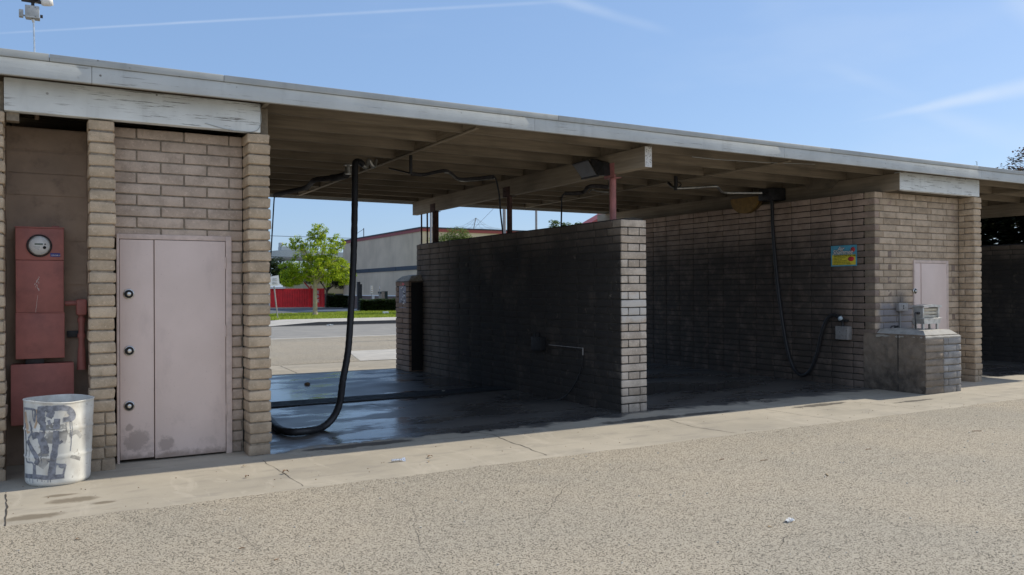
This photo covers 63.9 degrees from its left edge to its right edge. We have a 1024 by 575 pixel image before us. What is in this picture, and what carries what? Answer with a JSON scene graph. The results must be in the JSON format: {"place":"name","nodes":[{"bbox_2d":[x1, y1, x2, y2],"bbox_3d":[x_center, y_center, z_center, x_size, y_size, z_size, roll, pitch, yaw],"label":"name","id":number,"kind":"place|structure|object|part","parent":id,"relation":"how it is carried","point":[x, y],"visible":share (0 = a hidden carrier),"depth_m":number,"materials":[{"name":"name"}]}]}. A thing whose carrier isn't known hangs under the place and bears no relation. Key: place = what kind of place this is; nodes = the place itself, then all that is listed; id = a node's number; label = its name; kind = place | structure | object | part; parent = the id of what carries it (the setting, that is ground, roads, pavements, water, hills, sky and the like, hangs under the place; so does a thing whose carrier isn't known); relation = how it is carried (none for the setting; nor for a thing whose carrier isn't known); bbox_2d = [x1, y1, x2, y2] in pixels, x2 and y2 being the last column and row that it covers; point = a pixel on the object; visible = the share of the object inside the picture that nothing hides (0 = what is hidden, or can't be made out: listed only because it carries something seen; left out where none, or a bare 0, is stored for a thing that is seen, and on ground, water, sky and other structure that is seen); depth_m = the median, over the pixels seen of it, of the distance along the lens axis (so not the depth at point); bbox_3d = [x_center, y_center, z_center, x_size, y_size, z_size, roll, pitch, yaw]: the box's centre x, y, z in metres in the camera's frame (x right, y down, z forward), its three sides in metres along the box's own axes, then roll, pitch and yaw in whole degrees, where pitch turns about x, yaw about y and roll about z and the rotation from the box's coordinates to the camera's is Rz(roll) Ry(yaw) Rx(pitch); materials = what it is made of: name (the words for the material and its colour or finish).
{"place":"outdoors","nodes":[
{"label":"outdoors","id":0,"kind":"place"},
{"bbox_2d":[270,307,358,320],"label":"parking lot","id":1,"kind":"structure","parent":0,"point":[301,309],"depth_m":67.74,"materials":[{"name":"grey asphalt"}]},
{"bbox_2d":[269,257,304,285],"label":"shade tree","id":2,"kind":"object","parent":1,"relation":"on","point":[275,271],"visible":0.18,"depth_m":77.34,"materials":[{"name":"green plant"}]},
{"bbox_2d":[269,282,324,307],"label":"red fence","id":3,"kind":"object","parent":1,"relation":"on","point":[294,297],"visible":0.85,"depth_m":75.74,"materials":[{"name":"metal"}]},
{"bbox_2d":[269,243,342,261],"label":"station canopy","id":4,"kind":"object","parent":1,"relation":"on","point":[284,252],"visible":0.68,"depth_m":90.48,"materials":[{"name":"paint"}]},
{"bbox_2d":[283,280,342,295],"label":"building","id":5,"kind":"structure","parent":1,"relation":"on","point":[338,291],"depth_m":84.11,"materials":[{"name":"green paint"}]},
{"bbox_2d":[280,307,356,311],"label":"parking kerb","id":6,"kind":"structure","parent":1,"relation":"on","point":[322,310],"depth_m":63.65,"materials":[{"name":"concrete"}]},
{"bbox_2d":[357,282,361,309],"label":"menu board","id":7,"kind":"object","parent":6,"relation":"on","point":[359,290],"visible":0.64,"depth_m":64.41,"materials":[{"name":"metal"}]},
{"bbox_2d":[300,261,345,307],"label":"olive tree","id":8,"kind":"object","parent":1,"relation":"on","point":[334,283],"visible":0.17,"depth_m":75.13,"materials":[{"name":"green plant"}]},
{"bbox_2d":[342,214,599,307],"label":"retail building","id":9,"kind":"structure","parent":1,"relation":"on","point":[386,261],"depth_m":65.56,"materials":[{"name":"beige paint"}]},
{"bbox_2d":[455,209,500,228],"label":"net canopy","id":10,"kind":"object","parent":1,"relation":"on","point":[474,224],"visible":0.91,"depth_m":92.27,"materials":[{"name":"fabric"}]},
{"bbox_2d":[269,324,395,338],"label":"road","id":11,"kind":"structure","parent":0,"point":[325,331],"depth_m":31.65,"materials":[{"name":"grey asphalt"}]},
{"bbox_2d":[278,335,385,338],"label":"gutter seam","id":12,"kind":"object","parent":11,"relation":"on","point":[324,337],"visible":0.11,"depth_m":27.17,"materials":[{"name":"concrete"}]},
{"bbox_2d":[270,320,396,326],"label":"kerb","id":13,"kind":"structure","parent":11,"relation":"on","point":[345,322],"depth_m":37.48,"materials":[{"name":"concrete"}]},
{"bbox_2d":[269,310,396,319],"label":"lawn","id":14,"kind":"structure","parent":0,"point":[328,318],"depth_m":44.60,"materials":[{"name":"green plant"}]},
{"bbox_2d":[269,275,279,317],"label":"street sign","id":15,"kind":"object","parent":14,"relation":"on","point":[274,282],"visible":0.9,"depth_m":41.90,"materials":[{"name":"grey metal"}]},
{"bbox_2d":[278,223,356,314],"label":"street tree","id":16,"kind":"object","parent":14,"relation":"on","point":[317,267],"visible":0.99,"depth_m":47.71,"materials":[{"name":"green plant"}]},
{"bbox_2d":[358,298,396,310],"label":"hedge","id":17,"kind":"object","parent":14,"relation":"on","point":[378,304],"visible":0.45,"depth_m":56.46,"materials":[{"name":"green plant"}]},
{"bbox_2d":[426,225,472,241],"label":"leafy tree","id":18,"kind":"object","parent":14,"relation":"on","point":[452,236],"visible":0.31,"depth_m":51.80,"materials":[{"name":"green plant"}]},
{"bbox_2d":[548,220,581,227],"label":"leafy tree","id":19,"kind":"object","parent":14,"relation":"on","point":[554,222],"visible":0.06,"depth_m":55.85,"materials":[{"name":"green plant"}]},
{"bbox_2d":[269,335,396,365],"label":"asphalt drive","id":20,"kind":"structure","parent":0,"point":[306,351],"depth_m":22.08,"materials":[{"name":"grey asphalt"}]},
{"bbox_2d":[351,349,396,360],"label":"concrete ramp","id":21,"kind":"structure","parent":20,"relation":"on","point":[366,355],"depth_m":19.78,"materials":[{"name":"grey concrete"}]},
{"bbox_2d":[430,213,431,242],"bbox_3d":[-2.791,-0.577,28.354,0.080,4.450,0.084,0,0,-30],"label":"pole","id":22,"kind":"object","parent":20,"relation":"on","point":[430,227],"depth_m":28.33,"materials":[{"name":"grey metal"}]},
{"bbox_2d":[503,209,505,232],"bbox_3d":[-0.250,-0.577,27.502,0.126,4.419,0.132,0,0,-30],"label":"pole","id":23,"kind":"object","parent":20,"relation":"on","point":[504,220],"depth_m":27.46,"materials":[{"name":"grey metal"}]},
{"bbox_2d":[535,211,536,228],"bbox_3d":[0.839,-0.610,28.125,0.091,4.479,0.096,0,0,-30],"label":"pole","id":24,"kind":"object","parent":20,"relation":"on","point":[535,219],"depth_m":28.10,"materials":[{"name":"grey metal"}]},
{"bbox_2d":[269,317,396,325],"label":"pavement","id":25,"kind":"structure","parent":0,"point":[285,321],"depth_m":39.23,"materials":[{"name":"concrete"}]},
{"bbox_2d":[378,291,387,298],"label":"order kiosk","id":26,"kind":"object","parent":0,"point":[383,294],"visible":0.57,"depth_m":61.01,"materials":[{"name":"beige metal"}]},
{"bbox_2d":[0,399,1023,574],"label":"asphalt yard","id":27,"kind":"structure","parent":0,"point":[543,521],"depth_m":5.54,"materials":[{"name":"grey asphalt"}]},
{"bbox_2d":[785,517,794,522],"bbox_3d":[1.837,1.540,5.437,0.082,0.018,0.051,0,0,-39],"label":"crumpled paper","id":28,"kind":"object","parent":27,"relation":"on","point":[789,520],"visible":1,"depth_m":5.43,"materials":[{"name":"white paper"}]},
{"bbox_2d":[0,360,1023,526],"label":"concrete apron","id":29,"kind":"object","parent":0,"point":[353,440],"visible":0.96,"depth_m":9.37,"materials":[{"name":"grey concrete"}]},
{"bbox_2d":[22,394,94,486],"bbox_3d":[-3.748,1.244,6.762,0.482,0.687,0.480,0,0,17],"label":"trash drum","id":30,"kind":"object","parent":29,"relation":"on","point":[58,429],"visible":1,"depth_m":6.58,"materials":[{"name":"grey paint"}]},
{"bbox_2d":[271,386,511,407],"bbox_3d":[-2.034,1.586,11.832,4.400,0.015,0.480,0,0,-30],"label":"drain grate","id":31,"kind":"object","parent":29,"relation":"on","point":[377,397],"visible":0.73,"depth_m":11.91,"materials":[{"name":"metal"}]},
{"bbox_2d":[391,457,405,461],"bbox_3d":[-1.028,1.558,7.422,0.131,0.030,0.040,0,0,-21],"label":"foil wrapper","id":32,"kind":"object","parent":29,"relation":"on","point":[395,460],"visible":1,"depth_m":7.41,"materials":[{"name":"silver metal"}]},
{"bbox_2d":[395,275,422,371],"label":"brick pillar","id":33,"kind":"structure","parent":29,"relation":"on","point":[409,324],"depth_m":15.71,"materials":[{"name":"brown brick"}]},
{"bbox_2d":[411,282,422,370],"bbox_3d":[-1.811,0.742,15.691,0.240,1.687,0.016,0,0,-30],"label":"steel door","id":34,"kind":"structure","parent":33,"relation":"in","point":[416,287],"depth_m":15.68,"materials":[{"name":"black metal"}]},
{"bbox_2d":[6,394,977,513],"bbox_3d":[2.103,1.565,9.372,14.902,0.004,1.594,0,0,-30],"label":"debris","id":35,"kind":"object","parent":29,"relation":"on","point":[435,446],"visible":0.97,"depth_m":8.12,"materials":[{"name":"brown plant"}]},
{"bbox_2d":[0,48,1023,480],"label":"car wash building","id":36,"kind":"structure","parent":29,"relation":"on","point":[148,190],"depth_m":10.66,"materials":[{"name":"brick"}]},
{"bbox_2d":[19,0,53,51],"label":"weather sensor","id":37,"kind":"object","parent":36,"relation":"on","point":[32,11],"visible":0.99,"depth_m":6.99,"materials":[{"name":"silver metal"}]},
{"bbox_2d":[15,226,64,358],"bbox_3d":[-4.234,0.038,7.364,0.384,1.187,0.210,0,0,-30],"label":"electrical panel","id":38,"kind":"object","parent":36,"relation":"attached to","point":[39,259],"visible":1,"depth_m":7.29,"materials":[{"name":"red paint"}]},
{"bbox_2d":[11,358,73,425],"bbox_3d":[-4.215,0.915,7.375,0.488,0.596,0.202,0,0,-30],"label":"junction cabinet","id":39,"kind":"object","parent":36,"relation":"attached to","point":[34,377],"visible":0.75,"depth_m":7.27,"materials":[{"name":"red metal"}]},
{"bbox_2d":[65,299,86,369],"bbox_3d":[-3.999,0.428,7.526,0.181,0.645,0.160,0,0,-30],"label":"conduit","id":40,"kind":"object","parent":36,"relation":"attached to","point":[81,313],"visible":1,"depth_m":7.50,"materials":[{"name":"red metal"}]},
{"bbox_3d":[-3.139,0.566,7.637,0.923,2.007,0.058,0,0,-30],"label":"door","id":41,"kind":"part","parent":36,"relation":"part of","materials":[{"name":"pink paint"}]},
{"bbox_2d":[205,104,261,131],"bbox_3d":[-2.595,-1.598,7.654,0.512,0.281,0.018,0,0,-30],"label":"cable","id":42,"kind":"object","parent":36,"relation":"attached to","point":[239,131],"visible":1,"depth_m":7.69,"materials":[{"name":"grey plastic"}]},
{"bbox_2d":[269,164,351,272],"bbox_3d":[-3.081,-0.799,12.425,0.348,1.818,3.223,0,0,-38],"label":"spray boom","id":43,"kind":"object","parent":36,"relation":"attached to","point":[339,176],"visible":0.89,"depth_m":12.04,"materials":[{"name":"metal"}]},
{"bbox_2d":[269,158,377,435],"bbox_3d":[-2.340,-0.045,9.849,1.950,3.289,2.016,0,0,-30],"label":"thick hose","id":44,"kind":"object","parent":36,"relation":"hanging from","point":[323,426],"visible":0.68,"depth_m":9.96,"materials":[{"name":"black rubber"}]},
{"bbox_2d":[421,214,421,243],"bbox_3d":[-1.782,-1.263,16.173,0.030,0.880,0.032,0,0,-30],"label":"riser pipe","id":45,"kind":"object","parent":36,"relation":"attached to","point":[421,228],"visible":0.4,"depth_m":16.16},
{"bbox_2d":[426,213,427,242],"bbox_3d":[-1.643,-1.136,15.931,0.030,0.622,0.032,0,0,-30],"label":"riser pipe","id":46,"kind":"object","parent":36,"relation":"on","point":[427,225],"visible":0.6,"depth_m":15.92,"materials":[{"name":"grey metal"}]},
{"bbox_2d":[388,155,503,233],"bbox_3d":[-0.574,-1.281,11.768,2.627,0.883,1.433,0,0,-45],"label":"spray boom","id":47,"kind":"object","parent":36,"relation":"on","point":[471,179],"visible":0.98,"depth_m":11.19,"materials":[{"name":"metal"}]},
{"bbox_2d":[531,332,583,399],"bbox_3d":[0.636,1.152,11.527,0.114,0.996,1.275,0,0,-30],"label":"nozzle holder","id":48,"kind":"object","parent":36,"relation":"attached to","point":[538,342],"visible":0.93,"depth_m":11.86,"materials":[{"name":"black metal"}]},
{"bbox_2d":[560,180,609,225],"bbox_3d":[1.143,-1.192,12.858,0.788,1.072,0.813,0,0,4],"label":"spray boom","id":49,"kind":"object","parent":36,"relation":"attached to","point":[586,188],"visible":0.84,"depth_m":12.96,"materials":[{"name":"metal"}]},
{"bbox_2d":[572,159,609,179],"bbox_3d":[1.021,-1.577,10.991,0.192,0.268,0.798,0,0,-30],"label":"floodlight","id":50,"kind":"object","parent":36,"relation":"attached to","point":[588,169],"visible":1,"depth_m":10.80,"materials":[{"name":"metal"}]},
{"bbox_2d":[667,176,761,193],"bbox_3d":[3.253,-1.616,12.959,1.516,0.242,0.526,0,0,1],"label":"spray boom","id":51,"kind":"object","parent":36,"relation":"attached to","point":[675,187],"visible":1,"depth_m":12.78,"materials":[{"name":"metal"}]},
{"bbox_2d":[731,196,761,213],"bbox_3d":[4.261,-1.486,14.903,0.055,0.290,0.750,0,0,-30],"label":"amber dish","id":52,"kind":"object","parent":36,"relation":"attached to","point":[747,205],"visible":0.91,"depth_m":14.87,"materials":[{"name":"plastic"}]},
{"bbox_2d":[696,157,801,163],"bbox_3d":[3.358,-1.738,11.258,2.334,0.081,0.008,0,0,-30],"label":"cable","id":53,"kind":"object","parent":36,"relation":"attached to","point":[750,161],"visible":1,"depth_m":11.18,"materials":[{"name":"grey plastic"}]},
{"bbox_2d":[758,187,838,376],"bbox_3d":[4.897,-0.119,13.864,0.359,3.241,1.658,0,0,-30],"label":"long hose","id":54,"kind":"object","parent":36,"relation":"hanging from","point":[772,195],"visible":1,"depth_m":14.17,"materials":[{"name":"black rubber"}]},
{"bbox_2d":[804,177,838,189],"bbox_3d":[5.153,-1.785,13.780,0.030,0.306,0.962,0,0,-30],"label":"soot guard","id":55,"kind":"object","parent":36,"relation":"attached to","point":[818,183],"visible":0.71,"depth_m":13.73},
{"bbox_2d":[835,316,851,339],"bbox_3d":[5.271,0.641,13.078,0.134,0.376,0.238,0,0,-30],"label":"hose holder","id":56,"kind":"object","parent":36,"relation":"attached to","point":[842,332],"visible":1,"depth_m":13.04,"materials":[{"name":"grey metal"}]},
{"bbox_2d":[831,245,856,266],"bbox_3d":[5.303,-0.507,13.123,0.013,0.333,0.485,0,0,-30],"label":"instruction sign","id":57,"kind":"object","parent":36,"relation":"attached to","point":[844,255],"visible":1,"depth_m":13.11,"materials":[{"name":"multicoloured plastic"}]},
{"bbox_2d":[896,303,907,327],"bbox_3d":[6.130,0.439,12.906,0.223,0.390,0.067,0,0,-30],"label":"outlet box","id":58,"kind":"object","parent":36,"relation":"attached to","point":[900,307],"visible":1,"depth_m":12.89,"materials":[{"name":"grey metal"}]},
{"bbox_3d":[6.773,0.540,13.301,0.881,1.857,0.058,0,0,-30],"label":"door","id":59,"kind":"part","parent":36,"relation":"part of","materials":[{"name":"pink paint"}]},
{"bbox_2d":[863,328,960,394],"bbox_3d":[6.113,1.102,12.561,0.877,0.940,1.046,0,0,-30],"label":"pedestal","id":60,"kind":"object","parent":29,"relation":"on","point":[926,361],"visible":1,"depth_m":12.22,"materials":[{"name":"paint"}]},
{"bbox_2d":[911,304,941,329],"bbox_3d":[6.220,0.442,12.400,0.571,0.379,0.215,0,0,-30],"label":"wringer","id":61,"kind":"object","parent":60,"relation":"on","point":[920,312],"visible":0.99,"depth_m":12.36,"materials":[{"name":"silver metal"}]},
{"bbox_2d":[0,0,1023,286],"label":"sky","id":62,"kind":"structure","parent":0,"point":[935,80],"materials":[{"name":"blue"}]},
{"label":"ground","id":63,"kind":"structure","parent":0,"visible":0},
{"bbox_2d":[325,294,347,307],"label":"hedge","id":64,"kind":"object","parent":63,"relation":"on","point":[337,301],"visible":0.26,"depth_m":74.42,"materials":[{"name":"green plant"}]},
{"bbox_2d":[980,215,1023,245],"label":"ivy hedge","id":65,"kind":"object","parent":63,"relation":"on","point":[1003,230],"visible":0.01,"depth_m":19.08,"materials":[{"name":"green plant"}]},
{"bbox_2d":[997,147,1023,226],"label":"tree","id":66,"kind":"object","parent":63,"relation":"on","point":[1020,161],"visible":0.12,"depth_m":37.15,"materials":[{"name":"green plant"}]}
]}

